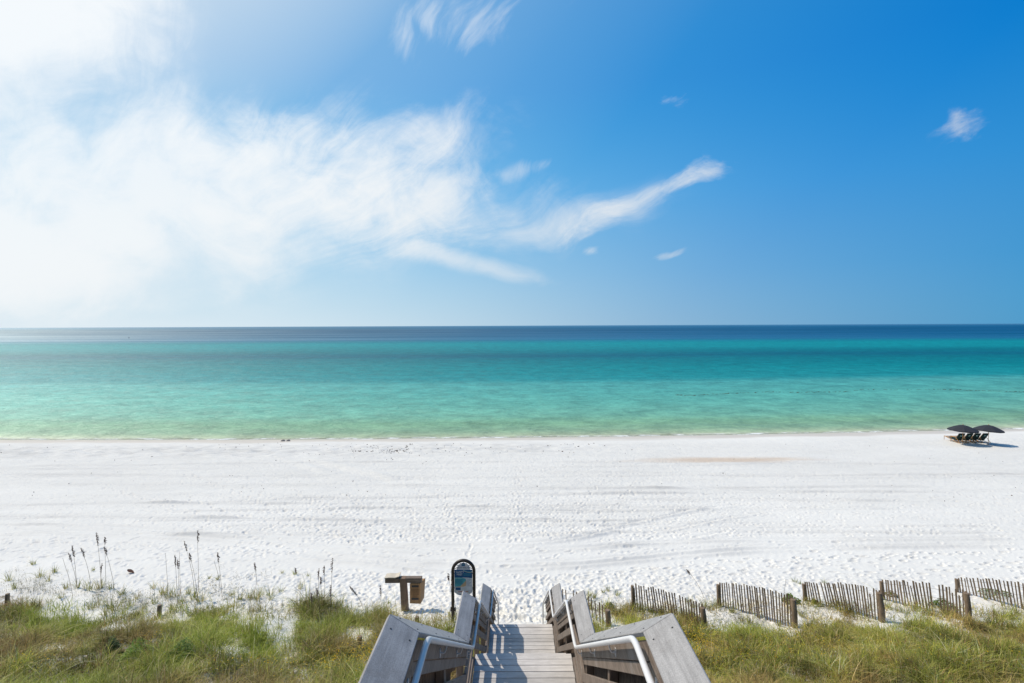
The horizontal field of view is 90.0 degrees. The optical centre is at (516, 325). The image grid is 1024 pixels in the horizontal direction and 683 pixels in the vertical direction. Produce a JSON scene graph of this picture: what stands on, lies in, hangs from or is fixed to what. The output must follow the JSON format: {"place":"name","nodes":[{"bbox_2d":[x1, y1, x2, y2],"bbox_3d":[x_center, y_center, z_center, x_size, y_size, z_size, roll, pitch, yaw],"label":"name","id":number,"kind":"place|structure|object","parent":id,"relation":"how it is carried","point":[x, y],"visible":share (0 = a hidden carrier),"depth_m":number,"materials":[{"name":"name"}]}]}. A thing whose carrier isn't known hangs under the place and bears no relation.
{"place":"outdoors","nodes":[
{"label":"outdoors","id":0,"kind":"place"},
{"bbox_2d":[0,574,521,682],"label":"dune grass","id":1,"kind":"structure","parent":0,"point":[153,667],"depth_m":13.82,"materials":[{"name":"green plant"}]},
{"bbox_2d":[0,428,1023,682],"bbox_3d":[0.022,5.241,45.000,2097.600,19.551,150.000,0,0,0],"label":"sand","id":2,"kind":"structure","parent":0,"point":[522,524],"depth_m":25.93,"materials":[{"name":"white sand"}]},
{"bbox_2d":[5,593,9,605],"bbox_3d":[-17.229,9.456,17.321,0.140,0.776,0.134,0,0,0],"label":"wooden stake","id":3,"kind":"object","parent":2,"relation":"on","point":[7,597],"visible":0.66,"depth_m":17.28,"materials":[{"name":"brown wood"}]},
{"bbox_2d":[3,571,16,581],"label":"grass tuft","id":4,"kind":"object","parent":2,"relation":"on","point":[8,577],"visible":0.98,"depth_m":19.19,"materials":[{"name":"green plant"}]},
{"bbox_2d":[7,578,18,588],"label":"grass tuft","id":5,"kind":"object","parent":2,"relation":"on","point":[15,585],"visible":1,"depth_m":18.52,"materials":[{"name":"green plant"}]},
{"bbox_2d":[27,568,44,577],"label":"grass tuft","id":6,"kind":"object","parent":2,"relation":"on","point":[40,573],"visible":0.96,"depth_m":19.43,"materials":[{"name":"green plant"}]},
{"bbox_2d":[80,578,96,590],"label":"grass tuft","id":7,"kind":"object","parent":2,"relation":"on","point":[91,588],"visible":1,"depth_m":18.42,"materials":[{"name":"green plant"}]},
{"bbox_2d":[63,532,114,596],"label":"sea oats","id":8,"kind":"object","parent":2,"relation":"on","point":[97,536],"visible":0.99,"depth_m":18.58,"materials":[{"name":"plant"}]},
{"bbox_2d":[85,594,104,609],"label":"grass tuft","id":9,"kind":"object","parent":2,"relation":"on","point":[90,605],"visible":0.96,"depth_m":17.04,"materials":[{"name":"green plant"}]},
{"bbox_2d":[91,576,106,589],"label":"grass tuft","id":10,"kind":"object","parent":2,"relation":"on","point":[97,583],"visible":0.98,"depth_m":18.57,"materials":[{"name":"green plant"}]},
{"bbox_2d":[88,591,113,607],"bbox_3d":[-14.061,9.183,17.213,0.999,0.513,0.834,0,0,12],"label":"grass tuft","id":11,"kind":"object","parent":2,"relation":"on","point":[100,603],"visible":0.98,"depth_m":17.18,"materials":[{"name":"green plant"}]},
{"bbox_2d":[103,635,123,654],"bbox_3d":[-10.913,8.649,13.869,0.490,0.503,0.349,0,0,0],"label":"leafy plant","id":12,"kind":"object","parent":2,"relation":"on","point":[115,644],"visible":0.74,"depth_m":13.84,"materials":[{"name":"green plant"}]},
{"bbox_2d":[113,586,128,595],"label":"grass tuft","id":13,"kind":"object","parent":2,"relation":"on","point":[121,591],"visible":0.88,"depth_m":18.01,"materials":[{"name":"green plant"}]},
{"bbox_2d":[115,637,153,665],"bbox_3d":[-9.923,8.564,13.469,1.123,0.766,0.840,0,0,0],"label":"leafy plant","id":14,"kind":"object","parent":2,"relation":"on","point":[130,653],"visible":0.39,"depth_m":13.39,"materials":[{"name":"green plant"}]},
{"bbox_2d":[157,604,161,616],"bbox_3d":[-11.498,9.371,16.481,0.140,0.761,0.134,0,0,0],"label":"wooden stake","id":15,"kind":"object","parent":2,"relation":"on","point":[159,606],"visible":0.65,"depth_m":16.44,"materials":[{"name":"brown wood"}]},
{"bbox_2d":[151,581,177,593],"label":"grass tuft","id":16,"kind":"object","parent":2,"relation":"on","point":[161,592],"visible":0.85,"depth_m":18.06,"materials":[{"name":"green plant"}]},
{"bbox_2d":[157,584,182,598],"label":"grass tuft","id":17,"kind":"object","parent":2,"relation":"on","point":[170,593],"visible":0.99,"depth_m":17.79,"materials":[{"name":"green plant"}]},
{"bbox_2d":[167,583,186,596],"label":"grass tuft","id":18,"kind":"object","parent":2,"relation":"on","point":[176,593],"visible":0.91,"depth_m":17.90,"materials":[{"name":"green plant"}]},
{"bbox_2d":[164,637,196,664],"bbox_3d":[-8.688,8.377,13.211,1.234,0.714,0.877,0,0,0],"label":"leafy plant","id":19,"kind":"object","parent":2,"relation":"on","point":[183,648],"visible":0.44,"depth_m":13.12,"materials":[{"name":"green plant"}]},
{"bbox_2d":[165,530,199,601],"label":"sea oats","id":20,"kind":"object","parent":2,"relation":"on","point":[189,556],"visible":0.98,"depth_m":17.88,"materials":[{"name":"grey plant"}]},
{"bbox_2d":[179,584,194,594],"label":"grass tuft","id":21,"kind":"object","parent":2,"relation":"on","point":[189,588],"visible":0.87,"depth_m":18.11,"materials":[{"name":"green plant"}]},
{"bbox_2d":[186,587,202,598],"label":"grass tuft","id":22,"kind":"object","parent":2,"relation":"on","point":[195,594],"visible":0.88,"depth_m":17.73,"materials":[{"name":"green plant"}]},
{"bbox_2d":[192,584,215,602],"bbox_3d":[-10.790,9.153,17.498,1.030,0.583,1.277,0,0,0],"label":"grass tuft","id":23,"kind":"object","parent":2,"relation":"on","point":[197,599],"visible":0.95,"depth_m":17.45,"materials":[{"name":"green plant"}]},
{"bbox_2d":[214,552,221,589],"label":"sea oats","id":24,"kind":"object","parent":2,"relation":"on","point":[218,556],"visible":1,"depth_m":17.62,"materials":[{"name":"plant"}]},
{"bbox_2d":[211,603,245,614],"bbox_3d":[-9.360,9.129,16.681,0.793,0.484,1.030,0,0,37],"label":"grass tuft","id":25,"kind":"object","parent":2,"relation":"on","point":[227,608],"visible":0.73,"depth_m":16.65,"materials":[{"name":"green plant"}]},
{"bbox_2d":[240,588,254,598],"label":"grass tuft","id":26,"kind":"object","parent":2,"relation":"on","point":[249,593],"visible":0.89,"depth_m":17.73,"materials":[{"name":"green plant"}]},
{"bbox_2d":[252,585,263,600],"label":"grass tuft","id":27,"kind":"object","parent":2,"relation":"on","point":[254,596],"visible":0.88,"depth_m":17.62,"materials":[{"name":"green plant"}]},
{"bbox_2d":[254,581,277,595],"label":"grass tuft","id":28,"kind":"object","parent":2,"relation":"on","point":[269,590],"visible":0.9,"depth_m":17.93,"materials":[{"name":"green plant"}]},
{"bbox_2d":[278,608,308,620],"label":"grass tuft","id":29,"kind":"object","parent":2,"relation":"on","point":[299,616],"visible":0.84,"depth_m":15.64,"materials":[{"name":"green plant"}]},
{"bbox_2d":[303,601,319,618],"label":"grass tuft","id":30,"kind":"object","parent":2,"relation":"on","point":[310,611],"visible":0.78,"depth_m":15.97,"materials":[{"name":"green plant"}]},
{"bbox_2d":[310,558,332,611],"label":"sea oats","id":31,"kind":"object","parent":2,"relation":"on","point":[317,593],"visible":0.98,"depth_m":16.64,"materials":[{"name":"beige plant"}]},
{"bbox_2d":[384,572,421,611],"bbox_3d":[-3.683,8.861,16.731,1.195,1.487,0.300,0,0,0],"label":"timber post","id":32,"kind":"object","parent":2,"relation":"on","point":[403,581],"visible":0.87,"depth_m":16.61,"materials":[{"name":"brown wood"}]},
{"bbox_2d":[410,578,424,603],"bbox_3d":[-3.238,8.688,16.758,0.448,0.661,0.347,0,0,0],"label":"wooden box","id":33,"kind":"object","parent":32,"relation":"hanging from","point":[417,590],"visible":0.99,"depth_m":16.59,"materials":[{"name":"brown wood"}]},
{"bbox_2d":[447,573,456,621],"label":"sea oats","id":34,"kind":"object","parent":2,"relation":"on","point":[448,576],"visible":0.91,"depth_m":14.76,"materials":[{"name":"beige plant"}]},
{"bbox_2d":[450,559,475,621],"bbox_3d":[-1.632,8.315,15.600,0.774,2.416,0.130,0,0,0],"label":"safety sign","id":35,"kind":"object","parent":2,"relation":"on","point":[462,574],"visible":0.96,"depth_m":15.59,"materials":[{"name":"metal"}]},
{"bbox_2d":[0,443,1015,500],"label":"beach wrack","id":36,"kind":"object","parent":2,"relation":"on","point":[426,461],"visible":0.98,"depth_m":44.42,"materials":[{"name":"brown plant"}]},
{"bbox_2d":[1,564,1023,636],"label":"ground cover","id":37,"kind":"object","parent":2,"relation":"on","point":[40,588],"visible":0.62,"depth_m":17.11,"materials":[{"name":"green plant"}]},
{"bbox_2d":[358,583,710,682],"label":"beach stairway","id":38,"kind":"object","parent":2,"relation":"on","point":[566,643],"visible":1,"depth_m":5.65,"materials":[{"name":"grey wood"}]},
{"bbox_2d":[562,589,610,626],"bbox_3d":[2.150,9.175,16.358,0.200,1.127,2.062,0,0,-45],"label":"fence panel","id":39,"kind":"object","parent":2,"relation":"on","point":[607,615],"visible":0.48,"depth_m":15.95,"materials":[{"name":"brown wood"}]},
{"bbox_2d":[606,599,619,611],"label":"grass tuft","id":40,"kind":"object","parent":2,"relation":"on","point":[611,605],"visible":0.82,"depth_m":16.70,"materials":[{"name":"green plant"}]},
{"bbox_2d":[635,598,649,614],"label":"grass tuft","id":41,"kind":"object","parent":2,"relation":"on","point":[641,607],"visible":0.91,"depth_m":16.60,"materials":[{"name":"green plant"}]},
{"bbox_2d":[631,583,706,627],"bbox_3d":[4.799,9.072,16.247,2.501,1.298,0.232,0,0,40],"label":"fence panel","id":42,"kind":"object","parent":2,"relation":"on","point":[702,611],"visible":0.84,"depth_m":16.30,"materials":[{"name":"brown wood"}]},
{"bbox_2d":[722,599,738,612],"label":"grass tuft","id":43,"kind":"object","parent":2,"relation":"on","point":[733,611],"visible":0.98,"depth_m":16.64,"materials":[{"name":"green plant"}]},
{"bbox_2d":[744,613,756,624],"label":"grass tuft","id":44,"kind":"object","parent":2,"relation":"on","point":[750,618],"visible":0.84,"depth_m":16.04,"materials":[{"name":"plant"}]},
{"bbox_2d":[716,582,797,627],"bbox_3d":[7.631,8.987,16.339,2.424,1.464,0.220,0,0,40],"label":"fence panel","id":45,"kind":"object","parent":2,"relation":"on","point":[793,606],"visible":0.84,"depth_m":16.25,"materials":[{"name":"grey wood"}]},
{"bbox_2d":[785,593,800,603],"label":"leafy plant","id":46,"kind":"object","parent":2,"relation":"on","point":[797,599],"visible":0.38,"depth_m":17.25,"materials":[{"name":"green plant"}]},
{"bbox_2d":[802,582,885,622],"bbox_3d":[10.549,8.944,16.584,0.288,1.565,2.357,0,0,-41],"label":"fence panel","id":47,"kind":"object","parent":2,"relation":"on","point":[879,604],"visible":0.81,"depth_m":16.42,"materials":[{"name":"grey wood"}]},
{"bbox_2d":[884,598,894,608],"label":"grass tuft","id":48,"kind":"object","parent":2,"relation":"on","point":[885,604],"visible":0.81,"depth_m":16.77,"materials":[{"name":"green plant"}]},
{"bbox_2d":[884,600,907,612],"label":"grass tuft","id":49,"kind":"object","parent":2,"relation":"on","point":[897,608],"visible":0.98,"depth_m":16.42,"materials":[{"name":"green plant"}]},
{"bbox_2d":[885,596,914,613],"bbox_3d":[12.267,8.874,16.350,0.866,0.553,0.851,0,0,-43],"label":"grass tuft","id":50,"kind":"object","parent":2,"relation":"on","point":[904,609],"visible":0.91,"depth_m":16.27,"materials":[{"name":"green plant"}]},
{"bbox_2d":[879,580,971,619],"bbox_3d":[13.177,8.929,16.571,0.263,1.577,2.395,0,0,-39],"label":"fence panel","id":51,"kind":"object","parent":2,"relation":"on","point":[966,601],"visible":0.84,"depth_m":16.57,"materials":[{"name":"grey wood"}]},
{"bbox_2d":[927,596,958,609],"bbox_3d":[14.083,9.133,16.938,0.920,0.374,0.636,0,0,0],"label":"leafy plant","id":52,"kind":"object","parent":2,"relation":"on","point":[936,602],"visible":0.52,"depth_m":16.90,"materials":[{"name":"green plant"}]},
{"bbox_2d":[944,433,966,442],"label":"beach chair","id":53,"kind":"object","parent":2,"relation":"on","point":[958,437],"visible":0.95,"depth_m":46.76,"materials":[{"name":"brown wood"}]},
{"bbox_2d":[947,425,978,444],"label":"beach umbrella","id":54,"kind":"object","parent":2,"relation":"on","point":[962,428],"visible":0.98,"depth_m":45.23,"materials":[{"name":"grey fabric"}]},
{"bbox_2d":[954,433,974,442],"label":"beach chair","id":55,"kind":"object","parent":2,"relation":"on","point":[968,436],"visible":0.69,"depth_m":46.62,"materials":[{"name":"black fabric"}]},
{"bbox_2d":[965,433,982,442],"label":"beach chair","id":56,"kind":"object","parent":2,"relation":"on","point":[975,436],"visible":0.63,"depth_m":46.62,"materials":[{"name":"black fabric"}]},
{"bbox_2d":[976,433,990,442],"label":"beach chair","id":57,"kind":"object","parent":2,"relation":"on","point":[983,436],"visible":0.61,"depth_m":46.63,"materials":[{"name":"black fabric"}]},
{"bbox_2d":[954,577,1023,608],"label":"fence panel","id":58,"kind":"object","parent":2,"relation":"on","point":[957,584],"visible":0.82,"depth_m":17.30,"materials":[{"name":"brown wood"}]},
{"bbox_2d":[974,424,1004,443],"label":"beach umbrella","id":59,"kind":"object","parent":2,"relation":"on","point":[988,428],"visible":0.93,"depth_m":45.06,"materials":[{"name":"grey fabric"}]},
{"bbox_2d":[977,588,1012,597],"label":"leafy plant","id":60,"kind":"object","parent":2,"relation":"on","point":[994,591],"visible":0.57,"depth_m":17.79,"materials":[{"name":"green plant"}]},
{"bbox_2d":[1008,601,1022,614],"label":"grass tuft","id":61,"kind":"object","parent":2,"relation":"on","point":[1016,609],"visible":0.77,"depth_m":16.49,"materials":[{"name":"green plant"}]},
{"bbox_2d":[0,324,1023,439],"bbox_3d":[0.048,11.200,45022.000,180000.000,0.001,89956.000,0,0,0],"label":"sea","id":62,"kind":"structure","parent":0,"point":[246,383],"depth_m":103.97,"materials":[{"name":"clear liquid"}]},
{"bbox_2d":[0,0,1023,327],"label":"sky","id":63,"kind":"structure","parent":0,"point":[164,163],"materials":[{"name":"blue"}]},
{"bbox_2d":[541,582,1023,682],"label":"dune grass","id":64,"kind":"structure","parent":0,"point":[933,657],"depth_m":13.59,"materials":[{"name":"green plant"}]},
{"bbox_2d":[677,389,1023,395],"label":"seaweed line","id":65,"kind":"object","parent":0,"point":[873,389],"visible":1,"depth_m":85.15,"materials":[{"name":"teal liquid"}]}
]}

